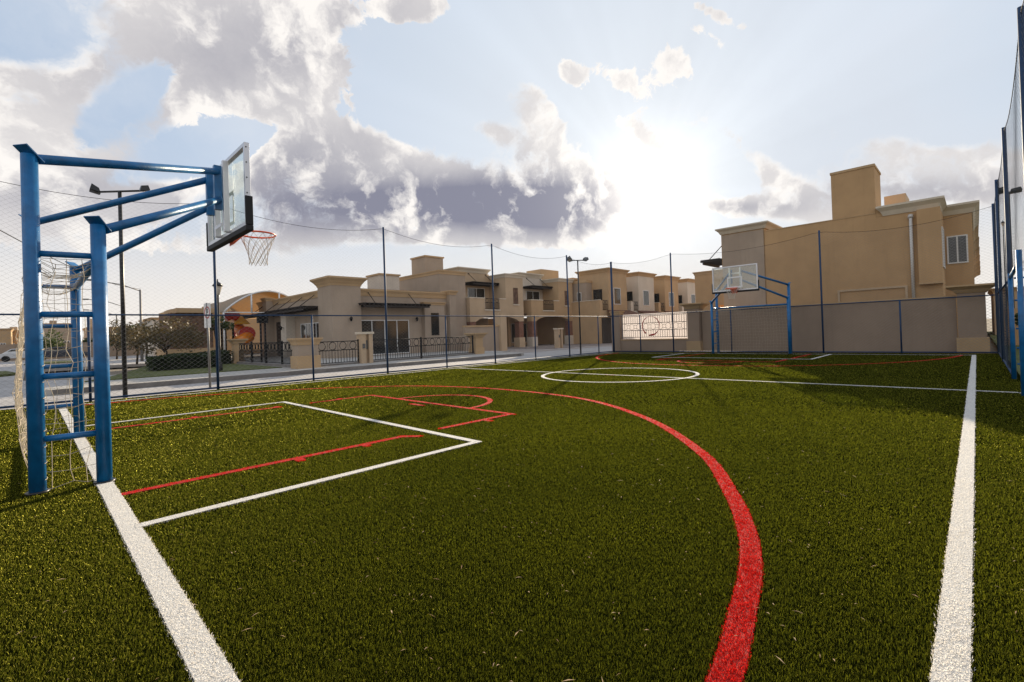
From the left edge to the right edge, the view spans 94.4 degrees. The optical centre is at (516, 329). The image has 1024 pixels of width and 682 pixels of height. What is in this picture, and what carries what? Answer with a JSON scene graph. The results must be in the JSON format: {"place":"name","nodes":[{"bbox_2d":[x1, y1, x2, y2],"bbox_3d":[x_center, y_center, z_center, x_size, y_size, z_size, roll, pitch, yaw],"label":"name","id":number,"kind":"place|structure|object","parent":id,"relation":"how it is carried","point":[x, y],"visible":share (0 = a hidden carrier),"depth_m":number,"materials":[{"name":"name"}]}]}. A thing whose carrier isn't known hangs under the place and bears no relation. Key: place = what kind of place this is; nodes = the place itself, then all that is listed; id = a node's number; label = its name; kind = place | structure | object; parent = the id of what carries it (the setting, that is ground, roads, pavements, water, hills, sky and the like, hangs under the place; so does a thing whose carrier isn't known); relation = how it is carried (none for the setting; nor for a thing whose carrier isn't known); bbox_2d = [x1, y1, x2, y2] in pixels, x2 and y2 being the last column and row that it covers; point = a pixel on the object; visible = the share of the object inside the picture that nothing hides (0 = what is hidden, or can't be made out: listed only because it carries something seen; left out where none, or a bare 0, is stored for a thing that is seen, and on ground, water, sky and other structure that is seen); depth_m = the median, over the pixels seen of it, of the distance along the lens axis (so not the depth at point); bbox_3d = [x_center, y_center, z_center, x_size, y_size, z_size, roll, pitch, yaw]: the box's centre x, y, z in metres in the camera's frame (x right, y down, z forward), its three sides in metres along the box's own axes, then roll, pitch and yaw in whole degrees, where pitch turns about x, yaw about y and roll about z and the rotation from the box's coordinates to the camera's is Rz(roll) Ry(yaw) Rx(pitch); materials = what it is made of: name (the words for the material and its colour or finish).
{"place":"outdoors","nodes":[
{"label":"outdoors","id":0,"kind":"place"},
{"bbox_2d":[0,328,13,344],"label":"distant house","id":1,"kind":"structure","parent":0,"point":[7,337],"depth_m":62.62,"materials":[{"name":"white paint"}]},
{"bbox_2d":[10,327,18,343],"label":"distant house","id":2,"kind":"structure","parent":0,"point":[14,336],"depth_m":68.70,"materials":[{"name":"beige paint"}]},
{"bbox_2d":[43,321,70,342],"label":"distant house","id":3,"kind":"structure","parent":0,"point":[61,330],"depth_m":60.73,"materials":[{"name":"beige paint"}]},
{"bbox_2d":[82,319,114,339],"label":"distant house","id":4,"kind":"structure","parent":0,"point":[85,335],"depth_m":73.15,"materials":[{"name":"beige paint"}]},
{"bbox_2d":[0,353,256,381],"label":"side street","id":5,"kind":"structure","parent":0,"point":[114,363],"depth_m":35.10,"materials":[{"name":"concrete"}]},
{"bbox_2d":[0,371,16,376],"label":"grass verge","id":6,"kind":"object","parent":5,"relation":"on","point":[4,373],"depth_m":23.11,"materials":[{"name":"plant"}]},
{"bbox_2d":[0,348,24,361],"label":"parked car","id":7,"kind":"object","parent":5,"relation":"on","point":[4,356],"visible":0.39,"depth_m":49.91,"materials":[{"name":"grey metal"}]},
{"bbox_2d":[18,329,65,349],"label":"tree","id":8,"kind":"object","parent":5,"relation":"on","point":[53,340],"visible":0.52,"depth_m":55.47,"materials":[{"name":"green plant"}]},
{"bbox_2d":[44,360,83,363],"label":"grass verge","id":9,"kind":"object","parent":5,"relation":"on","point":[54,362],"depth_m":39.57,"materials":[{"name":"plant"}]},
{"bbox_2d":[43,347,87,359],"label":"parked car","id":10,"kind":"object","parent":5,"relation":"on","point":[61,353],"visible":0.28,"depth_m":49.75,"materials":[{"name":"grey metal"}]},
{"bbox_2d":[0,341,139,360],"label":"wall","id":11,"kind":"structure","parent":5,"relation":"on","point":[3,348],"depth_m":59.12,"materials":[{"name":"paint"}]},
{"bbox_2d":[86,279,143,360],"bbox_3d":[-31.211,-0.645,36.814,0.240,6.398,3.410,-2,-1,44],"label":"road lamp","id":12,"kind":"object","parent":5,"relation":"on","point":[140,312],"visible":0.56,"depth_m":37.90,"materials":[{"name":"silver metal"}]},
{"bbox_2d":[0,230,136,288],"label":"overhead cable","id":13,"kind":"object","parent":12,"relation":"attached to","point":[50,257],"visible":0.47,"depth_m":20.03,"materials":[{"name":"black metal"}]},
{"bbox_2d":[109,334,126,358],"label":"tree","id":14,"kind":"object","parent":5,"relation":"on","point":[114,345],"visible":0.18,"depth_m":45.98,"materials":[{"name":"green plant"}]},
{"bbox_2d":[117,323,159,356],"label":"tree","id":15,"kind":"object","parent":5,"relation":"on","point":[143,331],"visible":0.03,"depth_m":43.89,"materials":[{"name":"green plant"}]},
{"bbox_2d":[202,290,270,354],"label":"play hall","id":16,"kind":"structure","parent":5,"relation":"on","point":[254,325],"depth_m":50.89,"materials":[{"name":"beige paint"}]},
{"bbox_2d":[211,291,287,349],"bbox_3d":[-24.060,-0.284,40.211,17.620,5.250,5.920,-2,-1,44],"label":"playground canopy","id":17,"kind":"object","parent":5,"relation":"on","point":[243,298],"visible":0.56,"depth_m":36.87,"materials":[{"name":"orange fabric"}]},
{"bbox_2d":[138,309,170,355],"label":"distant house","id":18,"kind":"structure","parent":0,"point":[151,323],"depth_m":56.94,"materials":[{"name":"beige paint"}]},
{"bbox_2d":[85,363,281,381],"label":"lawn","id":19,"kind":"structure","parent":0,"point":[229,367],"depth_m":18.86,"materials":[{"name":"green plant"}]},
{"bbox_2d":[109,316,210,354],"bbox_3d":[-17.543,0.601,23.582,4.086,2.511,4.502,-2,0,4],"label":"tree","id":20,"kind":"object","parent":19,"relation":"on","point":[158,334],"visible":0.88,"depth_m":22.73,"materials":[{"name":"green plant"}]},
{"bbox_2d":[145,352,221,370],"bbox_3d":[-14.769,1.419,21.061,1.488,0.854,2.683,-2,-1,44],"label":"hedge","id":21,"kind":"object","parent":19,"relation":"on","point":[166,364],"visible":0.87,"depth_m":20.51,"materials":[{"name":"green plant"}]},
{"bbox_2d":[190,350,232,363],"bbox_3d":[-15.664,1.459,24.229,1.590,0.851,1.782,-2,-1,44],"label":"hedge","id":22,"kind":"object","parent":19,"relation":"on","point":[225,357],"visible":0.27,"depth_m":24.18,"materials":[{"name":"green plant"}]},
{"bbox_2d":[227,339,247,363],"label":"pillar","id":23,"kind":"structure","parent":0,"point":[235,348],"depth_m":24.73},
{"bbox_2d":[44,352,523,394],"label":"pavement","id":24,"kind":"structure","parent":0,"point":[148,379],"depth_m":17.21,"materials":[{"name":"concrete"}]},
{"bbox_2d":[287,337,322,368],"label":"pillar","id":25,"kind":"structure","parent":24,"relation":"on","point":[296,349],"depth_m":18.73,"materials":[{"name":"beige paint"}]},
{"bbox_2d":[355,332,373,363],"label":"fence pillar","id":26,"kind":"structure","parent":24,"relation":"on","point":[366,350],"depth_m":21.01,"materials":[{"name":"beige paint"}]},
{"bbox_2d":[318,335,474,366],"bbox_3d":[-5.358,0.941,23.140,0.306,1.100,9.368,-2,-1,39],"label":"iron railing","id":27,"kind":"object","parent":24,"relation":"on","point":[421,356],"visible":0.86,"depth_m":22.87,"materials":[{"name":"black metal"}]},
{"bbox_2d":[464,333,485,353],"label":"pillar","id":28,"kind":"structure","parent":24,"relation":"on","point":[479,338],"depth_m":26.92,"materials":[{"name":"beige stone"}]},
{"bbox_2d":[0,346,611,409],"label":"street","id":29,"kind":"structure","parent":0,"point":[10,385],"depth_m":16.15,"materials":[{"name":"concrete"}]},
{"bbox_2d":[89,183,149,397],"bbox_3d":[-9.556,-0.952,11.481,1.471,5.190,0.283,-2,0,-1],"label":"floodlight pole","id":30,"kind":"object","parent":29,"relation":"on","point":[94,189],"visible":0.95,"depth_m":11.45,"materials":[{"name":"black metal"}]},
{"bbox_2d":[204,303,210,386],"bbox_3d":[-8.528,0.440,13.133,0.400,2.365,0.078,-2,0,31],"label":"street sign","id":31,"kind":"object","parent":29,"relation":"on","point":[207,322],"visible":0.84,"depth_m":13.12,"materials":[{"name":"silver metal"}]},
{"bbox_2d":[212,279,222,370],"bbox_3d":[-11.620,-0.105,18.480,0.346,3.739,0.400,-2,-1,44],"label":"street lantern","id":32,"kind":"object","parent":29,"relation":"on","point":[219,284],"visible":0.69,"depth_m":18.45,"materials":[{"name":"black metal"}]},
{"bbox_2d":[53,353,520,394],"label":"kerb","id":33,"kind":"structure","parent":29,"relation":"on","point":[176,382],"depth_m":16.66,"materials":[{"name":"concrete"}]},
{"bbox_2d":[567,256,588,353],"bbox_3d":[3.245,-1.266,24.640,1.185,5.160,0.354,-2,0,-1],"label":"floodlight pole","id":34,"kind":"object","parent":29,"relation":"on","point":[569,259],"visible":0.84,"depth_m":24.61,"materials":[{"name":"black metal"}]},
{"bbox_2d":[609,311,624,350],"bbox_3d":[5.727,0.149,26.956,0.710,2.400,0.510,-2,-1,44],"label":"gate post","id":35,"kind":"object","parent":29,"relation":"on","point":[618,328],"visible":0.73,"depth_m":26.76,"materials":[{"name":"paint"}]},
{"bbox_2d":[231,351,509,367],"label":"plaza paving","id":36,"kind":"structure","parent":0,"point":[378,357],"depth_m":27.66,"materials":[{"name":"concrete"}]},
{"bbox_2d":[156,308,215,355],"bbox_3d":[-22.258,0.495,31.912,4.000,3.650,2.732,-2,-1,44],"label":"stone kiosk","id":37,"kind":"object","parent":36,"relation":"on","point":[195,319],"visible":0.38,"depth_m":30.76,"materials":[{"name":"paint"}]},
{"bbox_2d":[209,316,234,335],"bbox_3d":[-18.600,0.465,29.635,1.527,3.035,1.771,-2,-1,44],"label":"tree","id":38,"kind":"object","parent":36,"relation":"on","point":[222,325],"visible":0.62,"depth_m":29.50,"materials":[{"name":"green plant"}]},
{"bbox_2d":[221,311,255,349],"bbox_3d":[-20.158,0.406,34.273,3.327,3.523,1.845,-2,-1,44],"label":"play structure","id":39,"kind":"object","parent":36,"relation":"on","point":[247,332],"visible":0.58,"depth_m":34.17,"materials":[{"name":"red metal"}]},
{"bbox_2d":[256,314,263,348],"bbox_3d":[-13.603,0.491,25.171,0.200,2.580,0.290,-2,-1,44],"label":"utility pole","id":40,"kind":"object","parent":36,"relation":"on","point":[260,319],"visible":0.53,"depth_m":25.14,"materials":[{"name":"black metal"}]},
{"bbox_2d":[236,341,291,367],"bbox_3d":[-11.698,1.119,22.010,7.900,1.150,0.250,-2,-1,44],"label":"iron railing","id":41,"kind":"object","parent":36,"relation":"on","point":[261,356],"visible":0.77,"depth_m":21.86,"materials":[{"name":"black metal"}]},
{"bbox_2d":[264,316,267,340],"bbox_3d":[-13.449,0.487,25.330,0.200,2.579,0.290,-2,-1,44],"label":"utility pole","id":42,"kind":"object","parent":36,"relation":"on","point":[265,320],"visible":0.55,"depth_m":25.30,"materials":[{"name":"black metal"}]},
{"bbox_2d":[242,275,457,357],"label":"clubhouse","id":43,"kind":"structure","parent":36,"relation":"on","point":[356,296],"depth_m":30.45,"materials":[{"name":"beige paint"}]},
{"bbox_2d":[276,322,280,355],"bbox_3d":[-16.593,0.643,33.501,1.900,2.400,0.058,-2,-1,44],"label":"doorway","id":44,"kind":"structure","parent":43,"relation":"in","point":[278,324],"depth_m":33.86,"materials":[{"name":"black"}]},
{"bbox_2d":[300,322,318,337],"bbox_3d":[-13.045,0.264,30.063,3.200,1.370,0.040,-2,-1,44],"label":"window","id":45,"kind":"structure","parent":43,"relation":"in","point":[307,330],"depth_m":30.26,"materials":[{"name":"white glass"}]},
{"bbox_2d":[366,273,400,289],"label":"tower","id":46,"kind":"structure","parent":43,"relation":"on","point":[392,281],"depth_m":34.59,"materials":[{"name":"beige paint"}]},
{"bbox_2d":[362,320,409,354],"bbox_3d":[-8.372,0.473,30.097,0.040,2.180,3.590,-2,-1,44],"label":"glass door","id":47,"kind":"structure","parent":43,"relation":"in","point":[401,323],"depth_m":30.34,"materials":[{"name":"black glass"}]},
{"bbox_2d":[431,313,439,334],"bbox_3d":[-5.582,-0.383,32.476,0.072,1.524,0.628,-2,-1,44],"label":"grille window","id":48,"kind":"structure","parent":43,"relation":"in","point":[434,324],"depth_m":32.46,"materials":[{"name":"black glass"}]},
{"bbox_2d":[399,255,466,350],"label":"house","id":49,"kind":"structure","parent":0,"point":[429,280],"depth_m":37.14,"materials":[{"name":"beige paint"}]},
{"bbox_2d":[443,266,524,346],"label":"town house","id":50,"kind":"structure","parent":0,"point":[481,284],"depth_m":40.45,"materials":[{"name":"beige paint"}]},
{"bbox_2d":[467,287,484,297],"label":"balcony door","id":51,"kind":"structure","parent":50,"relation":"in","point":[472,293],"depth_m":40.33,"materials":[{"name":"white glass"}]},
{"bbox_2d":[24,318,996,380],"bbox_3d":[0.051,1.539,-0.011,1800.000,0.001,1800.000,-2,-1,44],"label":"ground","id":52,"kind":"structure","parent":0,"point":[993,347],"depth_m":31.12,"materials":[{"name":"grey concrete"}]},
{"bbox_2d":[108,318,171,363],"bbox_3d":[-22.515,0.682,28.108,2.899,2.747,3.501,-2,0,20],"label":"tree","id":53,"kind":"object","parent":52,"relation":"on","point":[146,334],"visible":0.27,"depth_m":27.86,"materials":[{"name":"green plant"}]},
{"bbox_2d":[620,338,687,350],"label":"boundary wall","id":54,"kind":"structure","parent":52,"relation":"on","point":[625,344],"depth_m":25.24,"materials":[{"name":"paint"}]},
{"bbox_2d":[621,311,687,338],"bbox_3d":[7.288,-0.190,25.347,3.910,1.370,0.128,-2,-1,44],"label":"ornamental grille","id":55,"kind":"object","parent":54,"relation":"on","point":[656,332],"visible":0.87,"depth_m":25.28,"materials":[{"name":"white metal"}]},
{"bbox_2d":[693,269,723,309],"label":"house","id":56,"kind":"structure","parent":52,"relation":"on","point":[706,289],"depth_m":43.03,"materials":[{"name":"beige paint"}]},
{"bbox_2d":[701,295,956,352],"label":"boundary wall","id":57,"kind":"structure","parent":52,"relation":"on","point":[844,323],"depth_m":19.31,"materials":[{"name":"paint"}]},
{"bbox_2d":[700,163,979,336],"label":"corner house","id":58,"kind":"structure","parent":52,"relation":"on","point":[857,207],"depth_m":20.50,"materials":[{"name":"beige paint"}]},
{"bbox_2d":[941,226,945,268],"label":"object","id":59,"kind":"structure","parent":58,"relation":"in","point":[943,245],"depth_m":18.77,"materials":[{"name":"white"}]},
{"bbox_2d":[946,234,968,263],"bbox_3d":[18.476,-3.366,19.867,0.650,1.170,0.040,-2,-1,44],"label":"window","id":60,"kind":"structure","parent":58,"relation":"in","point":[954,260],"depth_m":19.85,"materials":[{"name":"white glass"}]},
{"bbox_2d":[973,224,978,242],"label":"terrace house","id":61,"kind":"structure","parent":52,"relation":"on","point":[975,232],"depth_m":25.56,"materials":[{"name":"beige paint"}]},
{"bbox_2d":[973,237,978,252],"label":"terrace house","id":62,"kind":"structure","parent":52,"relation":"on","point":[975,247],"depth_m":29.62,"materials":[{"name":"beige paint"}]},
{"bbox_2d":[974,247,979,258],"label":"terrace house","id":63,"kind":"structure","parent":52,"relation":"on","point":[976,252],"depth_m":33.35,"materials":[{"name":"beige paint"}]},
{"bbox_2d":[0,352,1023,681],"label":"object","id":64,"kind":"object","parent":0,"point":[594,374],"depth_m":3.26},
{"bbox_2d":[0,352,1023,681],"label":"artificial turf","id":65,"kind":"structure","parent":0,"point":[766,666],"depth_m":2.71,"materials":[{"name":"green plastic"}]},
{"bbox_2d":[12,142,275,495],"bbox_3d":[-4.432,-0.427,5.979,3.338,3.722,2.665,-2,-1,44],"label":"basketball goal frame","id":66,"kind":"object","parent":65,"relation":"on","point":[215,181],"visible":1,"depth_m":4.32,"materials":[{"name":"blue paint"}]},
{"bbox_2d":[58,409,241,681],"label":"goal line","id":67,"kind":"object","parent":65,"relation":"on","point":[189,632],"visible":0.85,"depth_m":2.34,"materials":[{"name":"white paint"}]},
{"bbox_2d":[85,401,481,528],"bbox_3d":[-3.649,1.402,6.397,6.043,0.016,3.190,-2,-1,44],"label":"penalty box line","id":68,"kind":"object","parent":65,"relation":"on","point":[228,503],"visible":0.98,"depth_m":4.52,"materials":[{"name":"white paint"}]},
{"bbox_2d":[91,394,515,495],"bbox_3d":[-2.812,1.383,7.481,4.655,0.015,5.769,-2,-1,44],"label":"key line","id":69,"kind":"object","parent":65,"relation":"on","point":[367,444],"visible":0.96,"depth_m":5.82,"materials":[{"name":"red paint"}]},
{"bbox_2d":[0,181,613,408],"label":"chain link fence","id":70,"kind":"object","parent":65,"relation":"on","point":[89,379],"visible":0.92,"depth_m":14.23,"materials":[{"name":"metal"}]},
{"bbox_2d":[87,353,607,403],"bbox_3d":[-2.248,1.440,17.728,0.124,0.015,21.345,-2,-1,44],"label":"touchline","id":71,"kind":"object","parent":65,"relation":"on","point":[319,381],"visible":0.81,"depth_m":13.75,"materials":[{"name":"paint"}]},
{"bbox_2d":[88,385,764,681],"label":"three point line","id":72,"kind":"object","parent":65,"relation":"on","point":[730,662],"visible":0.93,"depth_m":2.29,"materials":[{"name":"red paint"}]},
{"bbox_2d":[541,368,698,382],"bbox_3d":[2.802,1.238,13.169,4.263,0.015,4.266,-2,-1,44],"label":"circle","id":73,"kind":"object","parent":65,"relation":"on","point":[695,375],"visible":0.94,"depth_m":12.23,"materials":[{"name":"white paint"}]},
{"bbox_2d":[679,302,709,350],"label":"wall pillar","id":74,"kind":"structure","parent":65,"relation":"on","point":[698,331],"depth_m":23.46,"materials":[{"name":"paint"}]},
{"bbox_2d":[658,353,809,362],"bbox_3d":[8.207,1.096,18.366,4.642,0.015,5.782,-2,-1,44],"label":"key line","id":75,"kind":"object","parent":65,"relation":"on","point":[730,362],"visible":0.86,"depth_m":17.11,"materials":[{"name":"red paint"}]},
{"bbox_2d":[460,368,1020,392],"bbox_3d":[2.943,1.229,12.685,14.510,0.015,0.113,-2,-1,44],"label":"halfway line","id":76,"kind":"object","parent":65,"relation":"on","point":[770,381],"visible":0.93,"depth_m":9.98,"materials":[{"name":"paint"}]},
{"bbox_2d":[657,353,830,358],"bbox_3d":[9.048,1.076,19.435,6.059,0.015,3.181,-2,-1,44],"label":"penalty box line","id":77,"kind":"object","parent":65,"relation":"on","point":[734,358],"visible":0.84,"depth_m":18.14,"materials":[{"name":"paint"}]},
{"bbox_2d":[710,263,792,353],"bbox_3d":[9.533,-0.788,20.066,3.338,3.722,2.665,-2,-1,44],"label":"basketball goal frame","id":78,"kind":"object","parent":65,"relation":"on","point":[731,290],"visible":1,"depth_m":19.86,"materials":[{"name":"blue paint"}]},
{"bbox_2d":[595,353,962,365],"bbox_3d":[7.781,1.108,18.036,13.375,0.015,6.852,-2,-1,44],"label":"three point line","id":79,"kind":"object","parent":65,"relation":"on","point":[596,357],"visible":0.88,"depth_m":14.96,"materials":[{"name":"red paint"}]},
{"bbox_2d":[694,353,905,354],"bbox_3d":[10.165,1.047,20.543,14.001,0.015,0.116,-2,-1,44],"label":"goal line","id":80,"kind":"object","parent":65,"relation":"on","point":[840,354],"visible":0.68,"depth_m":17.93,"materials":[{"name":"paint"}]},
{"bbox_2d":[611,206,1000,352],"bbox_3d":[10.764,-1.487,21.211,15.138,5.050,0.068,-2,-1,44],"label":"chain link fence","id":81,"kind":"object","parent":65,"relation":"on","point":[821,309],"visible":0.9,"depth_m":19.45,"materials":[{"name":"metal"}]},
{"bbox_2d":[928,355,976,681],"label":"touchline","id":82,"kind":"object","parent":65,"relation":"on","point":[952,658],"visible":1,"depth_m":2.26,"materials":[{"name":"white paint"}]},
{"bbox_2d":[945,283,994,353],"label":"wall pillar","id":83,"kind":"structure","parent":65,"relation":"on","point":[968,341],"depth_m":16.52,"materials":[{"name":"paint"}]},
{"bbox_2d":[991,0,1023,377],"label":"chain link fence","id":84,"kind":"object","parent":65,"relation":"on","point":[1003,349],"visible":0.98,"depth_m":9.51,"materials":[{"name":"metal"}]},
{"bbox_2d":[1007,249,1023,395],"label":"side goal","id":85,"kind":"object","parent":65,"relation":"on","point":[1019,277],"visible":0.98,"depth_m":7.40,"materials":[{"name":"blue paint"}]},
{"bbox_2d":[0,0,1023,342],"label":"sky","id":86,"kind":"structure","parent":0,"point":[617,132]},
{"bbox_2d":[485,269,573,346],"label":"town house","id":87,"kind":"structure","parent":0,"point":[550,278],"depth_m":45.25,"materials":[{"name":"beige paint"}]},
{"bbox_2d":[511,324,514,342],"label":"window","id":88,"kind":"structure","parent":87,"relation":"in","point":[512,329],"depth_m":46.80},
{"bbox_2d":[523,323,526,341],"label":"window","id":89,"kind":"structure","parent":87,"relation":"in","point":[524,324],"depth_m":48.11,"materials":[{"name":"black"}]},
{"bbox_2d":[526,291,539,299],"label":"balcony door","id":90,"kind":"structure","parent":87,"relation":"in","point":[534,294],"depth_m":45.25,"materials":[{"name":"black glass"}]},
{"bbox_2d":[537,267,638,343],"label":"terrace house","id":91,"kind":"structure","parent":0,"point":[606,287],"depth_m":45.81,"materials":[{"name":"paint"}]},
{"bbox_2d":[593,289,602,302],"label":"balcony door","id":92,"kind":"structure","parent":91,"relation":"in","point":[597,291],"depth_m":45.83,"materials":[{"name":"black"}]},
{"bbox_2d":[613,288,620,304],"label":"window","id":93,"kind":"structure","parent":91,"relation":"in","point":[618,301],"depth_m":46.09,"materials":[{"name":"white glass"}]},
{"bbox_2d":[507,338,681,352],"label":"driveway","id":94,"kind":"structure","parent":0,"point":[531,350],"depth_m":36.01,"materials":[{"name":"grey concrete"}]},
{"bbox_2d":[462,312,507,350],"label":"garden wall","id":95,"kind":"structure","parent":94,"relation":"on","point":[499,322],"depth_m":33.40,"materials":[{"name":"beige paint"}]},
{"bbox_2d":[553,328,562,347],"bbox_3d":[3.231,0.645,36.604,0.480,1.520,0.680,-2,-1,44],"label":"meter post","id":96,"kind":"object","parent":94,"relation":"on","point":[557,331],"visible":0.87,"depth_m":36.45,"materials":[{"name":"beige paint"}]},
{"bbox_2d":[507,343,611,348],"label":"driveway strips","id":97,"kind":"object","parent":94,"relation":"on","point":[573,346],"visible":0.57,"depth_m":38.59,"materials":[{"name":"grey"}]},
{"bbox_2d":[626,271,661,313],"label":"terrace house","id":98,"kind":"structure","parent":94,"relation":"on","point":[644,295],"depth_m":49.64,"materials":[{"name":"beige paint"}]},
{"bbox_2d":[627,292,632,301],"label":"balcony door","id":99,"kind":"structure","parent":98,"relation":"in","point":[629,297],"depth_m":49.69,"materials":[{"name":"black"}]},
{"bbox_2d":[643,290,648,305],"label":"window","id":100,"kind":"structure","parent":98,"relation":"in","point":[645,292],"depth_m":50.06,"materials":[{"name":"white"}]},
{"bbox_2d":[654,275,680,338],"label":"terrace house","id":101,"kind":"structure","parent":0,"point":[666,298],"depth_m":53.72,"materials":[{"name":"paint"}]},
{"bbox_2d":[678,278,695,311],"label":"terrace house","id":102,"kind":"structure","parent":0,"point":[688,287],"depth_m":57.77,"materials":[{"name":"beige paint"}]},
{"bbox_2d":[987,331,1019,373],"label":"garden lawn","id":103,"kind":"structure","parent":0,"point":[992,336],"depth_m":18.04,"materials":[{"name":"green plant"}]},
{"bbox_2d":[987,286,1023,334],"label":"distant house","id":104,"kind":"structure","parent":103,"relation":"on","point":[993,309],"depth_m":33.79,"materials":[{"name":"beige paint"}]},
{"bbox_2d":[1003,308,1018,344],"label":"garden wall","id":105,"kind":"structure","parent":103,"relation":"on","point":[1016,331],"depth_m":20.67,"materials":[{"name":"beige paint"}]},
{"bbox_2d":[1000,186,1021,307],"bbox_3d":[23.296,-3.049,22.309,1.278,7.352,0.566,-2,0,-1],"label":"floodlight pole","id":106,"kind":"object","parent":103,"relation":"on","point":[1010,192],"visible":0.22,"depth_m":22.27,"materials":[{"name":"black"}]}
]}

